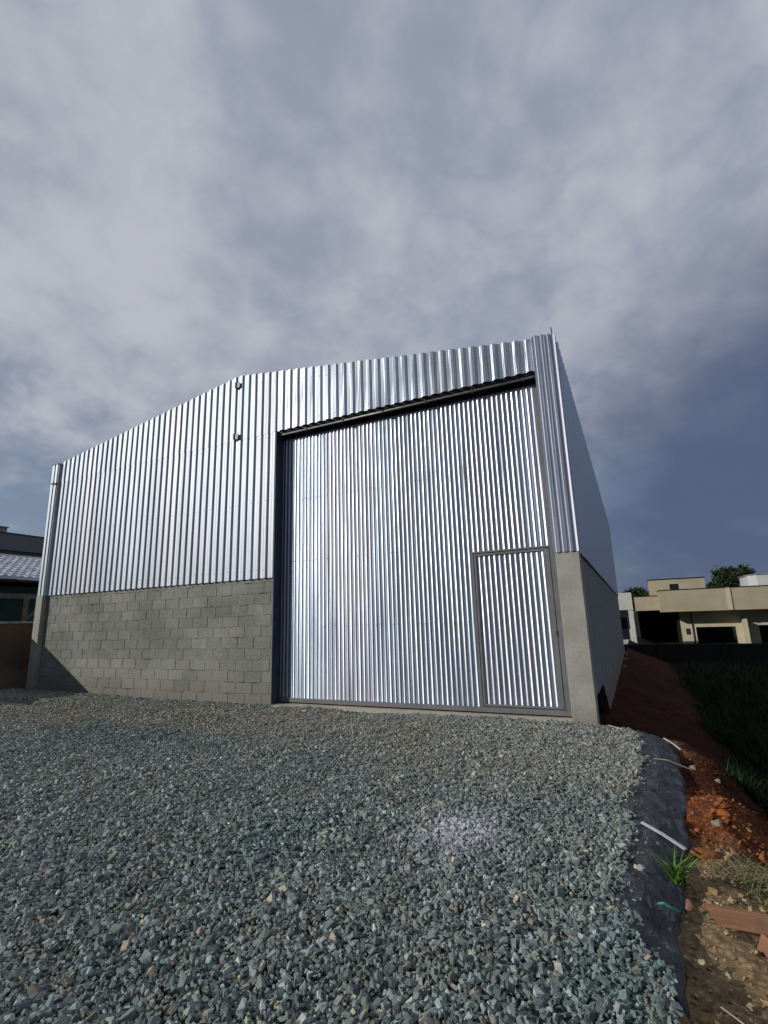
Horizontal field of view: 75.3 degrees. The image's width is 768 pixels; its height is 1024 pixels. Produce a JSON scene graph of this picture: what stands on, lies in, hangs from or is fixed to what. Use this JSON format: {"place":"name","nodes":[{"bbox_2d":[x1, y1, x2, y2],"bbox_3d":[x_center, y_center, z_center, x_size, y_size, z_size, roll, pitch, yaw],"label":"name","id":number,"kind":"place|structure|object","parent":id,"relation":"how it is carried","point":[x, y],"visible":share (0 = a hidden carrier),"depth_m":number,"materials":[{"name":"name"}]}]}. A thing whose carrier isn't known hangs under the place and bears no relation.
{"place":"outdoors","nodes":[
{"label":"outdoors","id":0,"kind":"place"},
{"bbox_2d":[0,554,41,621],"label":"tiled house","id":1,"kind":"structure","parent":0,"point":[19,579],"depth_m":15.16,"materials":[{"name":"grey tile"}]},
{"bbox_2d":[0,688,682,1023],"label":"gravel","id":2,"kind":"structure","parent":0,"point":[106,749],"depth_m":2.91,"materials":[{"name":"grey gravel"}]},
{"bbox_2d":[0,620,767,1023],"bbox_3d":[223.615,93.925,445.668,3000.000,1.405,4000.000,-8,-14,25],"label":"ground","id":3,"kind":"structure","parent":0,"point":[650,696],"depth_m":3.01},
{"bbox_2d":[0,621,33,688],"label":"boundary wall","id":4,"kind":"structure","parent":3,"relation":"on","point":[15,641],"depth_m":12.39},
{"bbox_2d":[0,526,43,557],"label":"grey building","id":5,"kind":"structure","parent":3,"relation":"on","point":[20,544],"depth_m":19.86,"materials":[{"name":"metal"}]},
{"bbox_2d":[26,327,627,723],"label":"warehouse","id":6,"kind":"structure","parent":3,"relation":"on","point":[425,533],"depth_m":9.06,"materials":[{"name":"metal"}]},
{"bbox_2d":[618,592,636,643],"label":"white house","id":7,"kind":"structure","parent":3,"relation":"on","point":[626,615],"depth_m":36.33,"materials":[{"name":"white paint"}]},
{"bbox_2d":[621,617,629,639],"bbox_3d":[18.313,9.356,38.112,0.800,2.500,0.060,-8,-14,25],"label":"door","id":8,"kind":"structure","parent":7,"relation":"in","point":[624,624],"depth_m":38.10,"materials":[{"name":"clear glass"}]},
{"bbox_2d":[622,586,648,611],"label":"bushy tree","id":9,"kind":"object","parent":3,"relation":"on","point":[637,591],"visible":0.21,"depth_m":77.08,"materials":[{"name":"green plant"}]},
{"bbox_2d":[593,730,691,1018],"bbox_3d":[2.113,2.299,3.951,0.613,0.233,4.733,-8,-14,25],"label":"membrane","id":10,"kind":"object","parent":3,"relation":"on","point":[659,804],"visible":0.69,"depth_m":2.92,"materials":[{"name":"black plastic"}]},
{"bbox_2d":[636,864,644,870],"bbox_3d":[1.389,1.921,2.692,0.038,0.030,0.045,9,-17,-41],"label":"pale pebble","id":11,"kind":"object","parent":10,"relation":"on","point":[640,867],"visible":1,"depth_m":2.68,"materials":[{"name":"stone"}]},
{"bbox_2d":[640,821,686,849],"bbox_3d":[1.772,2.056,3.167,0.028,0.071,0.283,5,-14,-28],"label":"white strap","id":12,"kind":"object","parent":10,"relation":"on","point":[664,835],"visible":1,"depth_m":3.16,"materials":[{"name":"white plastic"}]},
{"bbox_2d":[657,902,679,911],"bbox_3d":[1.355,1.879,2.370,0.095,0.042,0.027,-6,-13,20],"label":"green twine","id":13,"kind":"object","parent":10,"relation":"on","point":[664,903],"visible":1,"depth_m":2.37,"materials":[{"name":"teal plastic"}]},
{"bbox_2d":[653,758,691,769],"bbox_3d":[2.742,2.395,4.726,0.319,0.090,0.023,-6,-13,19],"label":"dry stalk","id":14,"kind":"object","parent":10,"relation":"on","point":[672,762],"visible":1,"depth_m":4.73,"materials":[{"name":"plant"}]},
{"bbox_2d":[663,738,681,749],"bbox_3d":[3.203,2.576,5.537,0.022,0.055,0.313,-2,-12,-1],"label":"pale strip","id":15,"kind":"object","parent":10,"relation":"on","point":[672,743],"visible":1,"depth_m":5.52,"materials":[{"name":"white plastic"}]},
{"bbox_2d":[643,844,706,888],"bbox_3d":[1.593,1.940,2.710,0.319,0.171,0.257,-14,-17,43],"label":"grass tuft","id":16,"kind":"object","parent":10,"relation":"on","point":[678,876],"visible":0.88,"depth_m":2.70,"materials":[{"name":"green plant"}]},
{"bbox_2d":[685,898,693,911],"bbox_3d":[1.530,1.972,2.494,0.039,0.056,0.025,-4,-13,11],"label":"tan stone","id":17,"kind":"object","parent":3,"relation":"on","point":[689,906],"visible":1,"depth_m":2.49,"materials":[{"name":"stone"}]},
{"bbox_2d":[624,643,767,665],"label":"lot wall","id":18,"kind":"structure","parent":3,"relation":"on","point":[746,652],"depth_m":25.81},
{"bbox_2d":[634,577,767,643],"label":"beige house","id":19,"kind":"structure","parent":3,"relation":"on","point":[691,610],"depth_m":42.99,"materials":[{"name":"beige paint"}]},
{"bbox_2d":[698,959,706,965],"bbox_3d":[1.341,1.901,2.103,0.025,0.023,0.032,3,-13,-22],"label":"cream pebble","id":20,"kind":"object","parent":3,"relation":"on","point":[702,962],"visible":1,"depth_m":2.10,"materials":[{"name":"stone"}]},
{"bbox_2d":[690,847,719,859],"bbox_3d":[1.986,2.113,3.081,0.161,0.060,0.073,-8,-14,25],"label":"red clod","id":21,"kind":"object","parent":3,"relation":"on","point":[700,851],"visible":0.93,"depth_m":3.06,"materials":[{"name":"soil"}]},
{"bbox_2d":[708,581,726,587],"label":"spindly tree","id":22,"kind":"object","parent":3,"relation":"on","point":[713,582],"visible":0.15,"depth_m":67.84,"materials":[{"name":"green plant"}]},
{"bbox_2d":[679,751,767,1023],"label":"soil clods","id":23,"kind":"object","parent":3,"relation":"on","point":[708,1007],"visible":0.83,"depth_m":3.11,"materials":[{"name":"brown soil"}]},
{"bbox_2d":[690,852,767,905],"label":"dry weeds","id":24,"kind":"object","parent":3,"relation":"on","point":[746,875],"visible":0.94,"depth_m":2.82,"materials":[{"name":"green plant"}]},
{"bbox_2d":[706,564,755,587],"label":"round tree","id":25,"kind":"object","parent":3,"relation":"on","point":[727,577],"visible":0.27,"depth_m":71.95,"materials":[{"name":"green plant"}]},
{"bbox_2d":[720,1006,743,1023],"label":"dry twig","id":26,"kind":"object","parent":3,"relation":"on","point":[729,1013],"visible":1,"depth_m":1.82,"materials":[{"name":"wood"}]},
{"bbox_2d":[703,903,767,935],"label":"timber board","id":27,"kind":"object","parent":3,"relation":"on","point":[750,922],"visible":1,"depth_m":2.38,"materials":[{"name":"brown wood"}]},
{"bbox_2d":[738,573,767,585],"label":"white building","id":28,"kind":"structure","parent":3,"relation":"on","point":[754,579],"depth_m":50.54,"materials":[{"name":"white paint"}]},
{"bbox_2d":[757,933,767,956],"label":"timber board","id":29,"kind":"object","parent":3,"relation":"on","point":[762,947],"visible":1,"depth_m":2.22,"materials":[{"name":"brown wood"}]},
{"bbox_2d":[0,0,767,613],"label":"sky","id":30,"kind":"structure","parent":0,"point":[197,196],"materials":[{"name":"grey"}]},
{"bbox_2d":[668,658,767,814],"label":"grass","id":31,"kind":"structure","parent":0,"point":[756,793],"depth_m":12.88,"materials":[{"name":"green plant"}]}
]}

